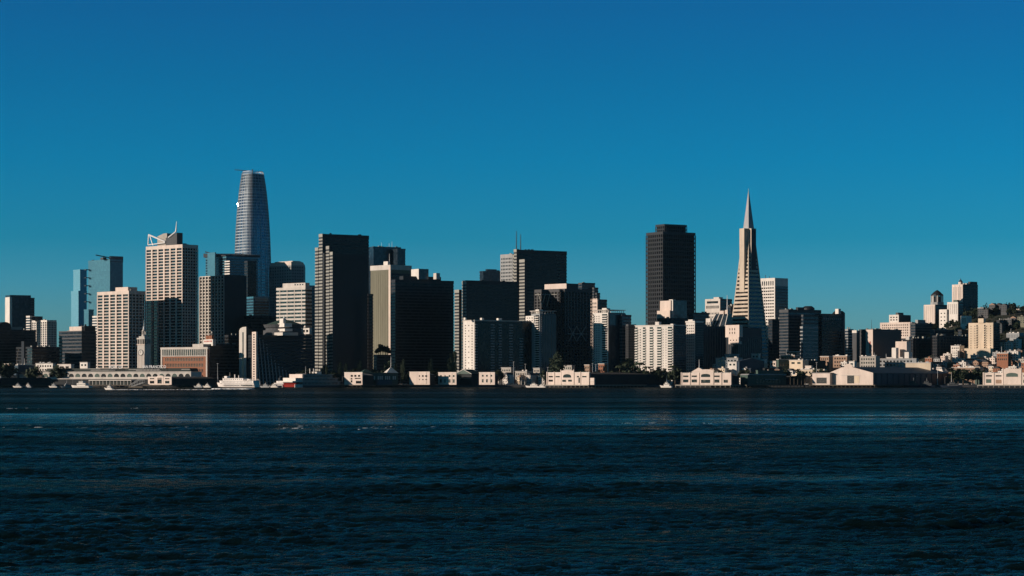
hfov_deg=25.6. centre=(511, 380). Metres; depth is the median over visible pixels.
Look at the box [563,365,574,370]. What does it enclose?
building
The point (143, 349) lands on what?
clock tower
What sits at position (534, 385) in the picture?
motor yacht
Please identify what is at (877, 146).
sky
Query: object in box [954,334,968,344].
apartment block
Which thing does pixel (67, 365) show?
building
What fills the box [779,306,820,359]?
office block
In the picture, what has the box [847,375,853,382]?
door
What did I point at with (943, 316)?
apartment block
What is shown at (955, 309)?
apartment block
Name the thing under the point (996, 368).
house
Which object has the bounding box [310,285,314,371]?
glass tower
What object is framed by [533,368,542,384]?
building
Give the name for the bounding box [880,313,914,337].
apartment block
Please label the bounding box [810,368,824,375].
round tree
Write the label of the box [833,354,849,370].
building
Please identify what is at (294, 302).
office tower
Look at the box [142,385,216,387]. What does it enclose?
pier
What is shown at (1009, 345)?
house
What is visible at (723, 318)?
office block
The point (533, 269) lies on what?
office tower
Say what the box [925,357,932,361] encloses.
house
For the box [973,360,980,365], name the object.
house
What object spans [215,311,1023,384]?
ground
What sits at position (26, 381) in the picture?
pier shed
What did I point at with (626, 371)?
round tree
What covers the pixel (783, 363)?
warehouse building
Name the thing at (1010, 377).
pier shed
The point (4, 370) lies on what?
round tree
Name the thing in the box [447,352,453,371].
poplar tree
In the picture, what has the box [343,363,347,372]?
poplar tree
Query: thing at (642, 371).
round tree
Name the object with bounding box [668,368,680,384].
round tree
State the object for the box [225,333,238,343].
office block
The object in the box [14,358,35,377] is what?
building
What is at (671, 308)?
office block
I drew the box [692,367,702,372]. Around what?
gable house
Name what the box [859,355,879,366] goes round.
building
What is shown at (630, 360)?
round tree
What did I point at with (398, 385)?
pier
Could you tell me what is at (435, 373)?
round tree
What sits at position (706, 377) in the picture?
pier shed
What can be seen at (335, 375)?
round tree
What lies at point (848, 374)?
pier shed
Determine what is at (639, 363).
palm tree
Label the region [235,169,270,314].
skyscraper
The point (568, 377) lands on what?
pier shed
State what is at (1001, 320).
apartment tower
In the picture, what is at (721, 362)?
building
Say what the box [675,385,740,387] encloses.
pier
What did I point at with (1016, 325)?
round tree
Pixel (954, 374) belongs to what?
round tree
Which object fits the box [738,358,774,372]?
warehouse building
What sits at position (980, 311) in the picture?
house
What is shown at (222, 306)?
office tower
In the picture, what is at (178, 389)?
foam
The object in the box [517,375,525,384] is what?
house
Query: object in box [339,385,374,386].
pier
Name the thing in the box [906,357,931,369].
building
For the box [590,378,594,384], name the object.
loading annex
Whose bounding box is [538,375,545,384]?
house
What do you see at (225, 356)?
office block
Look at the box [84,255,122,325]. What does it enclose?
glass tower
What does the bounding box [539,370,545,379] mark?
round tree
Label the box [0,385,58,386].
pier
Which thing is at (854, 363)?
building
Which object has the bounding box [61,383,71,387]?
motor boat
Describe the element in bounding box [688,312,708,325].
office block
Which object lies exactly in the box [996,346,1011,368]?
building
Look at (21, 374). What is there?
house
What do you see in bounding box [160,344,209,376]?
brick building
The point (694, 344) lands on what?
apartment block
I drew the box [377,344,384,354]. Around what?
round tree
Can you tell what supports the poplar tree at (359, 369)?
on the ground
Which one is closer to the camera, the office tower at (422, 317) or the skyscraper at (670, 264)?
the office tower at (422, 317)
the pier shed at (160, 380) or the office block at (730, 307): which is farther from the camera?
the office block at (730, 307)
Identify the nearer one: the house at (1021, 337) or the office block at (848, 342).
the house at (1021, 337)
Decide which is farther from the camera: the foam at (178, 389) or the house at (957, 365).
the house at (957, 365)
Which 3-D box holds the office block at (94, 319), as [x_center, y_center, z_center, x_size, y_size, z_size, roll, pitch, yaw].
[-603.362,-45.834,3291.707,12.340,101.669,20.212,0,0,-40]
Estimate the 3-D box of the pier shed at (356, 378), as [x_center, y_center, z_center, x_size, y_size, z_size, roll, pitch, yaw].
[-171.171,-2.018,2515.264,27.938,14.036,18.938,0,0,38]
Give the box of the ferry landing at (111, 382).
[89,380,135,384]
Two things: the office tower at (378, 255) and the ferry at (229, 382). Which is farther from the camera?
the office tower at (378, 255)
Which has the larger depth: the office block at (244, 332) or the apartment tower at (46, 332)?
the apartment tower at (46, 332)
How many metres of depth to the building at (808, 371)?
2584.84 m
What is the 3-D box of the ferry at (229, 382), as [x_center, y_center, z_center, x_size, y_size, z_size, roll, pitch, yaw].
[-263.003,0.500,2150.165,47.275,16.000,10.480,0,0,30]
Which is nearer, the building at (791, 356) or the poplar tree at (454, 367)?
the poplar tree at (454, 367)
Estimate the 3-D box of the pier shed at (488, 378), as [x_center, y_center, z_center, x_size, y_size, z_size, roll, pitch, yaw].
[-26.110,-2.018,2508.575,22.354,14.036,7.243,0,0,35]
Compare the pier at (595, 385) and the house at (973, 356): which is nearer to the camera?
the pier at (595, 385)
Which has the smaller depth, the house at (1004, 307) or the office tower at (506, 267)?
the office tower at (506, 267)
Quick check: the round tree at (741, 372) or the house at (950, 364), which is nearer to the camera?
the round tree at (741, 372)
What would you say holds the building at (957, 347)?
on the ground
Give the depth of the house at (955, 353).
2939.06 m
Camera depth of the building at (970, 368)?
2606.69 m
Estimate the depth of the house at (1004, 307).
3182.31 m
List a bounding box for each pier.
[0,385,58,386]
[89,385,138,386]
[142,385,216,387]
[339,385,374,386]
[375,385,421,386]
[545,385,646,387]
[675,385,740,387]
[740,385,803,387]
[804,385,903,387]
[977,385,1023,387]
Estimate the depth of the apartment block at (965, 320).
3123.52 m
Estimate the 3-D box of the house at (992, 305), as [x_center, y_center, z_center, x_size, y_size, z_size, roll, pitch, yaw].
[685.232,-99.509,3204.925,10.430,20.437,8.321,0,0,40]
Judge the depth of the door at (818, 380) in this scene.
2502.16 m
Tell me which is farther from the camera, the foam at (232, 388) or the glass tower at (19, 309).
the glass tower at (19, 309)
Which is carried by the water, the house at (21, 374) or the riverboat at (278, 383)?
the riverboat at (278, 383)
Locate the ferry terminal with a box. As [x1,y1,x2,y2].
[43,368,201,384]
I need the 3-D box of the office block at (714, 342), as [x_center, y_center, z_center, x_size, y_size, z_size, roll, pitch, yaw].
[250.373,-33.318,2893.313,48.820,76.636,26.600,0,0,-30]
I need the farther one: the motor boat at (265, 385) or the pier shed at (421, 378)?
the pier shed at (421, 378)
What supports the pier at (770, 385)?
in the water
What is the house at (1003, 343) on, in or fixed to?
on the ground
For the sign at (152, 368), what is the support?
attached to the ferry terminal
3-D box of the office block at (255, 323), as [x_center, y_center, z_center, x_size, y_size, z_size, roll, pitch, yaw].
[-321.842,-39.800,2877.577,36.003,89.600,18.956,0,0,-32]
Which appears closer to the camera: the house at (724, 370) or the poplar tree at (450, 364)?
the poplar tree at (450, 364)
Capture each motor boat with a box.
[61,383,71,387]
[128,380,146,387]
[260,382,270,387]
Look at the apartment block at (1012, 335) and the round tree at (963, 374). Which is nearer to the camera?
the round tree at (963, 374)
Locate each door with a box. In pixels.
[816,378,826,382]
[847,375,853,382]
[854,376,858,382]
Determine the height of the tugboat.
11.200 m
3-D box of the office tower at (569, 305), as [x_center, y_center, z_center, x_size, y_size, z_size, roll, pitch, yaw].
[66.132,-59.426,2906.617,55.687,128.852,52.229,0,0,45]
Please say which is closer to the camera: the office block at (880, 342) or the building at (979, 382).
the building at (979, 382)
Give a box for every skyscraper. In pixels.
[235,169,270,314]
[646,224,695,324]
[732,188,767,367]
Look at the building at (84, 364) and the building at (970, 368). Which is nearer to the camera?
the building at (970, 368)
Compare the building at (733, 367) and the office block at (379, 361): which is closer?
the building at (733, 367)
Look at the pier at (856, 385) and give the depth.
2485.75 m
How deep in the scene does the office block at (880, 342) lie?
2851.43 m
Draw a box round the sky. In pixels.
[0,0,1023,350]
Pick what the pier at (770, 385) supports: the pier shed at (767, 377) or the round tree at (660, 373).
the pier shed at (767, 377)
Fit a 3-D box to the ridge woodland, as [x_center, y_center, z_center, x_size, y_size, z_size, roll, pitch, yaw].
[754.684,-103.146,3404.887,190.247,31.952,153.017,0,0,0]
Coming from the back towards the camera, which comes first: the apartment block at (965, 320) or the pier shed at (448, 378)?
the apartment block at (965, 320)
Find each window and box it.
[242,332,243,377]
[1006,373,1017,376]
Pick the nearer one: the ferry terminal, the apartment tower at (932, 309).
the ferry terminal
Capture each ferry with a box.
[71,381,91,387]
[217,374,259,388]
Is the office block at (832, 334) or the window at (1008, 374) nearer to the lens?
the window at (1008, 374)
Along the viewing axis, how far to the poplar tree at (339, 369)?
2551.03 m
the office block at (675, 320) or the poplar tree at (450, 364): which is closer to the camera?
the poplar tree at (450, 364)
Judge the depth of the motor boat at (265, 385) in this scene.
2468.32 m
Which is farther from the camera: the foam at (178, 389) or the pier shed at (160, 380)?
the pier shed at (160, 380)
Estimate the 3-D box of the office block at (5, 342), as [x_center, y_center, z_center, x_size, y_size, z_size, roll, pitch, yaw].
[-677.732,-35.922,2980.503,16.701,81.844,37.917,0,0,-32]
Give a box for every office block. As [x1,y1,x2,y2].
[0,322,10,363]
[11,327,35,363]
[16,341,59,365]
[59,324,96,367]
[92,316,96,367]
[208,343,238,383]
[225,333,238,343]
[239,327,251,377]
[244,314,275,334]
[373,355,390,372]
[657,299,686,317]
[657,316,692,324]
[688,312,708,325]
[703,325,725,368]
[705,297,731,319]
[706,298,731,325]
[725,325,761,359]
[728,304,733,313]
[768,318,779,367]
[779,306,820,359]
[819,309,844,359]
[845,327,852,360]
[860,320,900,357]
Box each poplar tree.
[337,361,341,381]
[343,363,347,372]
[357,360,361,371]
[400,359,404,383]
[427,358,432,372]
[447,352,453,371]
[451,351,457,371]
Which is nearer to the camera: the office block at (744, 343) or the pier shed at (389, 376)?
the pier shed at (389, 376)
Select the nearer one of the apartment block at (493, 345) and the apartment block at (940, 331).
the apartment block at (493, 345)
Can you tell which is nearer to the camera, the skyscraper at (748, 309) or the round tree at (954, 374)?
the round tree at (954, 374)
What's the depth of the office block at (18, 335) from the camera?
3063.91 m
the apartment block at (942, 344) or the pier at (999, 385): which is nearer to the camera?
the pier at (999, 385)
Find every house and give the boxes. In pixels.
[19,372,27,377]
[503,372,512,384]
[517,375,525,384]
[526,373,535,384]
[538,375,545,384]
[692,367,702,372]
[718,367,728,372]
[786,368,795,375]
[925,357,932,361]
[933,357,940,361]
[933,362,941,369]
[936,365,944,370]
[940,355,947,361]
[944,352,951,361]
[947,361,955,367]
[952,350,959,357]
[952,357,961,362]
[953,363,962,366]
[959,361,967,366]
[960,349,965,359]
[965,358,973,363]
[970,353,978,360]
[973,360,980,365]
[978,307,984,317]
[982,360,991,367]
[983,308,990,317]
[989,303,996,315]
[989,356,996,363]
[992,366,1001,371]
[996,303,1001,314]
[998,322,1004,332]
[1000,340,1006,349]
[1001,304,1009,314]
[1004,318,1013,329]
[1005,340,1013,350]
[1010,350,1020,360]
[1013,338,1021,348]
[1017,315,1023,326]
[1017,336,1023,347]
[1017,349,1023,357]
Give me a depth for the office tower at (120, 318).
2784.01 m
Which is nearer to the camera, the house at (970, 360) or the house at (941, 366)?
the house at (941, 366)
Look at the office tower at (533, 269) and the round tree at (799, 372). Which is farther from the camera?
the office tower at (533, 269)
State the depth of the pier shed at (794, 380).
2519.84 m
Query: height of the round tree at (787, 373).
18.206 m
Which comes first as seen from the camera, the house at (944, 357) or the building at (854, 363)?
the building at (854, 363)
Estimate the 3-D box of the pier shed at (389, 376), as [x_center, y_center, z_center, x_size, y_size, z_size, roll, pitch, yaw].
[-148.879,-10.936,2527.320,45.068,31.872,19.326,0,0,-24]
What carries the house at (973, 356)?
on the ground
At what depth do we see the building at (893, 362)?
2671.97 m
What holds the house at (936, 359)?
on the ground
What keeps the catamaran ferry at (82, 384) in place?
on the water
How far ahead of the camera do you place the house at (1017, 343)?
2946.57 m
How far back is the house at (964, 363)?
2843.11 m
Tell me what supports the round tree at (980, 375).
on the ground
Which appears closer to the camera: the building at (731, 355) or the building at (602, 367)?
the building at (602, 367)
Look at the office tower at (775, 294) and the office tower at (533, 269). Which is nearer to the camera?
the office tower at (533, 269)
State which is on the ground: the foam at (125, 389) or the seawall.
the seawall
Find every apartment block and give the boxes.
[463,318,531,372]
[526,309,556,372]
[592,308,635,372]
[634,322,686,384]
[685,320,703,372]
[852,330,859,361]
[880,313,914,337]
[892,337,911,357]
[901,336,931,359]
[910,320,931,337]
[930,328,954,337]
[932,333,959,357]
[939,309,947,328]
[947,300,962,322]
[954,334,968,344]
[958,329,968,335]
[961,316,971,329]
[964,318,999,358]
[1006,332,1023,340]
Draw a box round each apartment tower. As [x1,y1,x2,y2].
[26,316,56,346]
[924,290,946,323]
[952,278,977,311]
[996,318,1005,329]
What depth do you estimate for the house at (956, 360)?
2890.59 m
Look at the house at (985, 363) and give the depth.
2825.93 m
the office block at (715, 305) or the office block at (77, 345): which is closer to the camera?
the office block at (77, 345)
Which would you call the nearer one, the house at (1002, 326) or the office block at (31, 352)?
the office block at (31, 352)
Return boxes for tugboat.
[921,381,934,386]
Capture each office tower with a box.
[71,269,86,326]
[97,287,145,367]
[146,221,197,367]
[199,275,246,343]
[244,261,256,296]
[247,297,268,315]
[269,261,304,318]
[276,283,311,361]
[315,233,372,383]
[369,242,405,293]
[370,254,411,366]
[391,269,453,383]
[454,280,517,371]
[479,269,499,280]
[500,253,513,281]
[513,231,566,320]
[534,283,591,371]
[578,282,599,298]
[592,298,606,361]
[761,275,787,335]
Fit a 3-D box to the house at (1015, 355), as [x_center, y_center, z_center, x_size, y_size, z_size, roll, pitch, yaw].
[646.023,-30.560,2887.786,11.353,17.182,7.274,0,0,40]
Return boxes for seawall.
[0,385,1023,386]
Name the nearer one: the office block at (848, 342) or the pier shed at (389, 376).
the pier shed at (389, 376)
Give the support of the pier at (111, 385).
in the water
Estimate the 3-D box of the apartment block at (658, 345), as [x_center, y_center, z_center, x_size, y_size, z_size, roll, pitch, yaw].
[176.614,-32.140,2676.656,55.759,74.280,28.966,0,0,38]
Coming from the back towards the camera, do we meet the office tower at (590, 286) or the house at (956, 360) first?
the office tower at (590, 286)
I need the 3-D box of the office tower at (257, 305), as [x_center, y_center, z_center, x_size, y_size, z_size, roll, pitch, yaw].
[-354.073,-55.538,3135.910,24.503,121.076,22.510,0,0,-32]
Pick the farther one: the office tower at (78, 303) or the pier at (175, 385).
the office tower at (78, 303)
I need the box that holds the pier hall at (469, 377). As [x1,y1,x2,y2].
[457,369,478,384]
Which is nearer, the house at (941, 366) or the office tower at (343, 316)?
the office tower at (343, 316)
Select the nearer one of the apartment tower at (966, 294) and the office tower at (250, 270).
the office tower at (250, 270)
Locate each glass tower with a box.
[5,295,34,329]
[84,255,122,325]
[203,251,259,296]
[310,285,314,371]
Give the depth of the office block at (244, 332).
2683.43 m
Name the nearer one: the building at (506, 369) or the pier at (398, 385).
the pier at (398, 385)
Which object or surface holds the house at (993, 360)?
on the ground
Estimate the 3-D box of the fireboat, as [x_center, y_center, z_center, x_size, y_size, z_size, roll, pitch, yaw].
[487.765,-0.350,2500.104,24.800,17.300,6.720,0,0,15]
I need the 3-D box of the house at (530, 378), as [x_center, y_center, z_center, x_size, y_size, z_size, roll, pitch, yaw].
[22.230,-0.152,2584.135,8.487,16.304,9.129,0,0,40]
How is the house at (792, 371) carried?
on the ground
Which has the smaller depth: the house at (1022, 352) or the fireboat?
the fireboat
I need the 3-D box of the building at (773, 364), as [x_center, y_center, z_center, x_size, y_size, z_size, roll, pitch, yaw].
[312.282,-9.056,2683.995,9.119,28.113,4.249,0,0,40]
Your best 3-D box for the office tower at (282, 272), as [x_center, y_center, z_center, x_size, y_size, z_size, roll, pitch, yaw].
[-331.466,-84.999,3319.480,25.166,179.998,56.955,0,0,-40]
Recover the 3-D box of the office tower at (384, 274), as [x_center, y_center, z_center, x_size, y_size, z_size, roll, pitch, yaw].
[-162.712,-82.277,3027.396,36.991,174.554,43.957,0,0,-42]
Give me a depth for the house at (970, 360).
2879.52 m
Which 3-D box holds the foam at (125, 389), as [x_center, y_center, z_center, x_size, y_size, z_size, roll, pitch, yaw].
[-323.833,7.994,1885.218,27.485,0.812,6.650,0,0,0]
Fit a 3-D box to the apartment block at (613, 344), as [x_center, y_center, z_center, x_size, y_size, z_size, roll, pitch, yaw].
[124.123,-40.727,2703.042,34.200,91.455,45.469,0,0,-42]
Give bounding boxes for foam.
[111,389,140,389]
[141,389,212,389]
[212,388,252,388]
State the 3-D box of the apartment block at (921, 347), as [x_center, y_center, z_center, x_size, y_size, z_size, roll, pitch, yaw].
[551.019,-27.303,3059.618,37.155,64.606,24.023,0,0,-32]
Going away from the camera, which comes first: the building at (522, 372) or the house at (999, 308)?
the building at (522, 372)
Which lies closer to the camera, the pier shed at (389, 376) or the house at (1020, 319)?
the pier shed at (389, 376)
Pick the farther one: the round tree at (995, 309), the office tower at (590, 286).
the round tree at (995, 309)
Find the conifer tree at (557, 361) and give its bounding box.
[547,352,566,371]
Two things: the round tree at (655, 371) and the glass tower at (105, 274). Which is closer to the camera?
the round tree at (655, 371)
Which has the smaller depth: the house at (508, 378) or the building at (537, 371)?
the house at (508, 378)
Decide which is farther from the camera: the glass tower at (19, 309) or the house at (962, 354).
the glass tower at (19, 309)
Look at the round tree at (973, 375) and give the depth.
2546.15 m
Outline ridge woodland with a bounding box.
[964,302,1019,313]
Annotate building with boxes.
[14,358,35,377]
[35,362,55,377]
[57,364,74,367]
[80,362,90,367]
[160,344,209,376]
[501,367,515,384]
[515,370,532,384]
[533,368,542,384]
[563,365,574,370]
[585,365,590,371]
[598,364,606,371]
[716,357,741,368]
[724,354,739,357]
[728,361,738,374]
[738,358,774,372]
[751,353,760,359]
[770,361,776,367]
[776,359,790,369]
[780,354,799,359]
[785,351,799,358]
[789,359,808,371]
[800,368,826,384]
[809,359,825,368]
[820,356,833,371]
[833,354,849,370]
[849,361,856,366]
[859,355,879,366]
[880,357,918,366]
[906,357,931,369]
[951,344,963,353]
[952,366,979,384]
[975,372,987,384]
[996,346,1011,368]
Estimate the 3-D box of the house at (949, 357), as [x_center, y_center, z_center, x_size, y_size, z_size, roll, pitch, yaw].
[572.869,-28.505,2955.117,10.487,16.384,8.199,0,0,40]
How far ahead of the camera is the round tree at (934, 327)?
3253.59 m
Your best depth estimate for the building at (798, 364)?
2645.49 m
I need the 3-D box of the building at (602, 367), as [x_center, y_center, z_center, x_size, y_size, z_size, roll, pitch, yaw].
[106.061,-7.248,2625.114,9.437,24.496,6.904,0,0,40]
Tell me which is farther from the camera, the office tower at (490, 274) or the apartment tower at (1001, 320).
the office tower at (490, 274)
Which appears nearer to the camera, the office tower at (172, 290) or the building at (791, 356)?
the building at (791, 356)
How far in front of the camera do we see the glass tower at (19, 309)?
3608.86 m
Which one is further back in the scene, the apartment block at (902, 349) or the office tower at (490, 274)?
the office tower at (490, 274)
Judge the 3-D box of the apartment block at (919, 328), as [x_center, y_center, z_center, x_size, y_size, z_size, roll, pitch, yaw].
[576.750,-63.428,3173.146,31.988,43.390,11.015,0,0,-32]
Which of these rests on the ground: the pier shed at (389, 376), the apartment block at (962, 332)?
the apartment block at (962, 332)
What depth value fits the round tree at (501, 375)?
2550.24 m
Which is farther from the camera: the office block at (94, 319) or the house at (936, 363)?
the office block at (94, 319)
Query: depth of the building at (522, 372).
2596.64 m
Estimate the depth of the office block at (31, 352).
2915.00 m
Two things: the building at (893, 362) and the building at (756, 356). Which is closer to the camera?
the building at (893, 362)
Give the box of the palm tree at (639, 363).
[634,362,644,367]
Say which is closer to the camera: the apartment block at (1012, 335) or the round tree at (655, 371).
the round tree at (655, 371)
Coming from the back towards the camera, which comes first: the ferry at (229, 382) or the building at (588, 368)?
the building at (588, 368)
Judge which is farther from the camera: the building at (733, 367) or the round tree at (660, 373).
the building at (733, 367)
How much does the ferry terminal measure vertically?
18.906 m
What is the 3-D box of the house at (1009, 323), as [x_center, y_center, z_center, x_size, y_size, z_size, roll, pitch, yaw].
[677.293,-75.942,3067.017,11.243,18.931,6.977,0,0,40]
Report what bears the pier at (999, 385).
in the water
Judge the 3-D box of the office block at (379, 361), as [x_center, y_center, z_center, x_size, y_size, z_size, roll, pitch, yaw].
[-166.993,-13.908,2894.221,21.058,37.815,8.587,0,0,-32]
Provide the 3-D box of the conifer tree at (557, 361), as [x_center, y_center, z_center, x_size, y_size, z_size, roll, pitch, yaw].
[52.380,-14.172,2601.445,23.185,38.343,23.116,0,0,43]
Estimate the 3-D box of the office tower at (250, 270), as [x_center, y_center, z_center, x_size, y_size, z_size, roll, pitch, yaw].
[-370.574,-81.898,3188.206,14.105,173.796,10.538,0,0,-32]
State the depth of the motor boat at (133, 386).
2473.90 m
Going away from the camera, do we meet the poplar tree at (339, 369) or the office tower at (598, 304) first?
the poplar tree at (339, 369)
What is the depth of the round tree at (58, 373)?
2627.70 m
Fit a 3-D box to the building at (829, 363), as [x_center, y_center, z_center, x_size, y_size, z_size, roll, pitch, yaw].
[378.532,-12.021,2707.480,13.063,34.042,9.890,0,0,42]
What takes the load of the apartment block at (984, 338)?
on the ground
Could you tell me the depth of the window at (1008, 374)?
2475.73 m
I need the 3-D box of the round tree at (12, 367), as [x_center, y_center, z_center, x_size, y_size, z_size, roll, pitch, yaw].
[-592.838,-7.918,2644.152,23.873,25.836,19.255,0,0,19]
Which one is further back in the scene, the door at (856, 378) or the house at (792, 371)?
the house at (792, 371)
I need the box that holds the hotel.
[248,318,314,384]
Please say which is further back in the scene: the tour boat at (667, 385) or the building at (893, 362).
the building at (893, 362)
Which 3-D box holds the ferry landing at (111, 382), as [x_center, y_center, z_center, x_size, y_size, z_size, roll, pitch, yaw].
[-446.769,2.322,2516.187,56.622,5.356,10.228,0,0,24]
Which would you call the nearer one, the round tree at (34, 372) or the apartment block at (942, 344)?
the round tree at (34, 372)
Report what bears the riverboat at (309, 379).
on the water
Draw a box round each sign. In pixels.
[142,365,165,371]
[203,331,215,345]
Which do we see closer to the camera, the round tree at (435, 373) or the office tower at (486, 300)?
the round tree at (435, 373)
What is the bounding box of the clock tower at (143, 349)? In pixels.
[137,327,150,367]
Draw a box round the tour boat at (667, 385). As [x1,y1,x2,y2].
[660,382,672,387]
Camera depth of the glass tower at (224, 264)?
3273.16 m
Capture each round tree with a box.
[0,360,10,376]
[1,363,18,377]
[25,366,42,377]
[49,365,67,378]
[328,370,338,377]
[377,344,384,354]
[430,369,438,379]
[495,370,505,384]
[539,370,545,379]
[618,358,638,372]
[622,367,633,372]
[635,368,648,373]
[650,367,660,377]
[656,368,667,384]
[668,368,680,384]
[737,368,749,376]
[781,369,790,375]
[796,369,805,378]
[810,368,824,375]
[932,323,937,329]
[949,368,958,381]
[957,369,970,384]
[969,370,979,382]
[977,369,986,384]
[992,306,998,312]
[1013,322,1020,330]
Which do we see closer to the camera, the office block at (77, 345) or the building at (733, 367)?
the building at (733, 367)
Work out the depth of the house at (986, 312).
3192.39 m
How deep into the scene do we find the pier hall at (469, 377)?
2535.73 m
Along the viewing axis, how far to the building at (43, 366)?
2658.01 m
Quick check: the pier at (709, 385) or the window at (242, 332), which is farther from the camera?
the window at (242, 332)
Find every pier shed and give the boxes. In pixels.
[0,378,50,384]
[148,375,214,384]
[344,372,372,384]
[361,368,397,384]
[409,372,434,384]
[438,372,459,384]
[479,372,497,384]
[546,369,665,384]
[681,369,738,384]
[740,370,785,384]
[783,376,811,384]
[812,373,832,384]
[830,364,949,384]
[983,368,1023,384]
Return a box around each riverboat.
[274,381,283,386]
[280,366,344,387]
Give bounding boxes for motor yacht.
[526,383,538,387]
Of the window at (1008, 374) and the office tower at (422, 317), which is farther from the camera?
the office tower at (422, 317)
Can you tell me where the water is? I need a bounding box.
[0,387,1023,575]
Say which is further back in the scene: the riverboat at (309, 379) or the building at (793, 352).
the building at (793, 352)
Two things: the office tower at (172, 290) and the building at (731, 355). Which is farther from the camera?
the office tower at (172, 290)
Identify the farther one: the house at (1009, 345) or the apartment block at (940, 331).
the apartment block at (940, 331)
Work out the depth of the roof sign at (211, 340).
2702.86 m
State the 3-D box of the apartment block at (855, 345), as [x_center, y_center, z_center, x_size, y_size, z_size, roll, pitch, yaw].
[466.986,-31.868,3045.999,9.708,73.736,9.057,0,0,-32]
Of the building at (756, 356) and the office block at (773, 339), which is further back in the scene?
the office block at (773, 339)
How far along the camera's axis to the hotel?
2677.05 m
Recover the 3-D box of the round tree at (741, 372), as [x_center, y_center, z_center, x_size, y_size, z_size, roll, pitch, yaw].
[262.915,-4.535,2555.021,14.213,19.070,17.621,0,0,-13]
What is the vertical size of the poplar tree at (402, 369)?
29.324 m
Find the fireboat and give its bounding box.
[940,372,962,386]
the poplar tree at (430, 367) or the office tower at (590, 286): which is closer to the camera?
the poplar tree at (430, 367)
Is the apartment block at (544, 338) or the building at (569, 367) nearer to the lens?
the building at (569, 367)
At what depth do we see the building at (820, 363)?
2688.97 m
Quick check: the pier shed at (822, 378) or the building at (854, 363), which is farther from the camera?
the building at (854, 363)

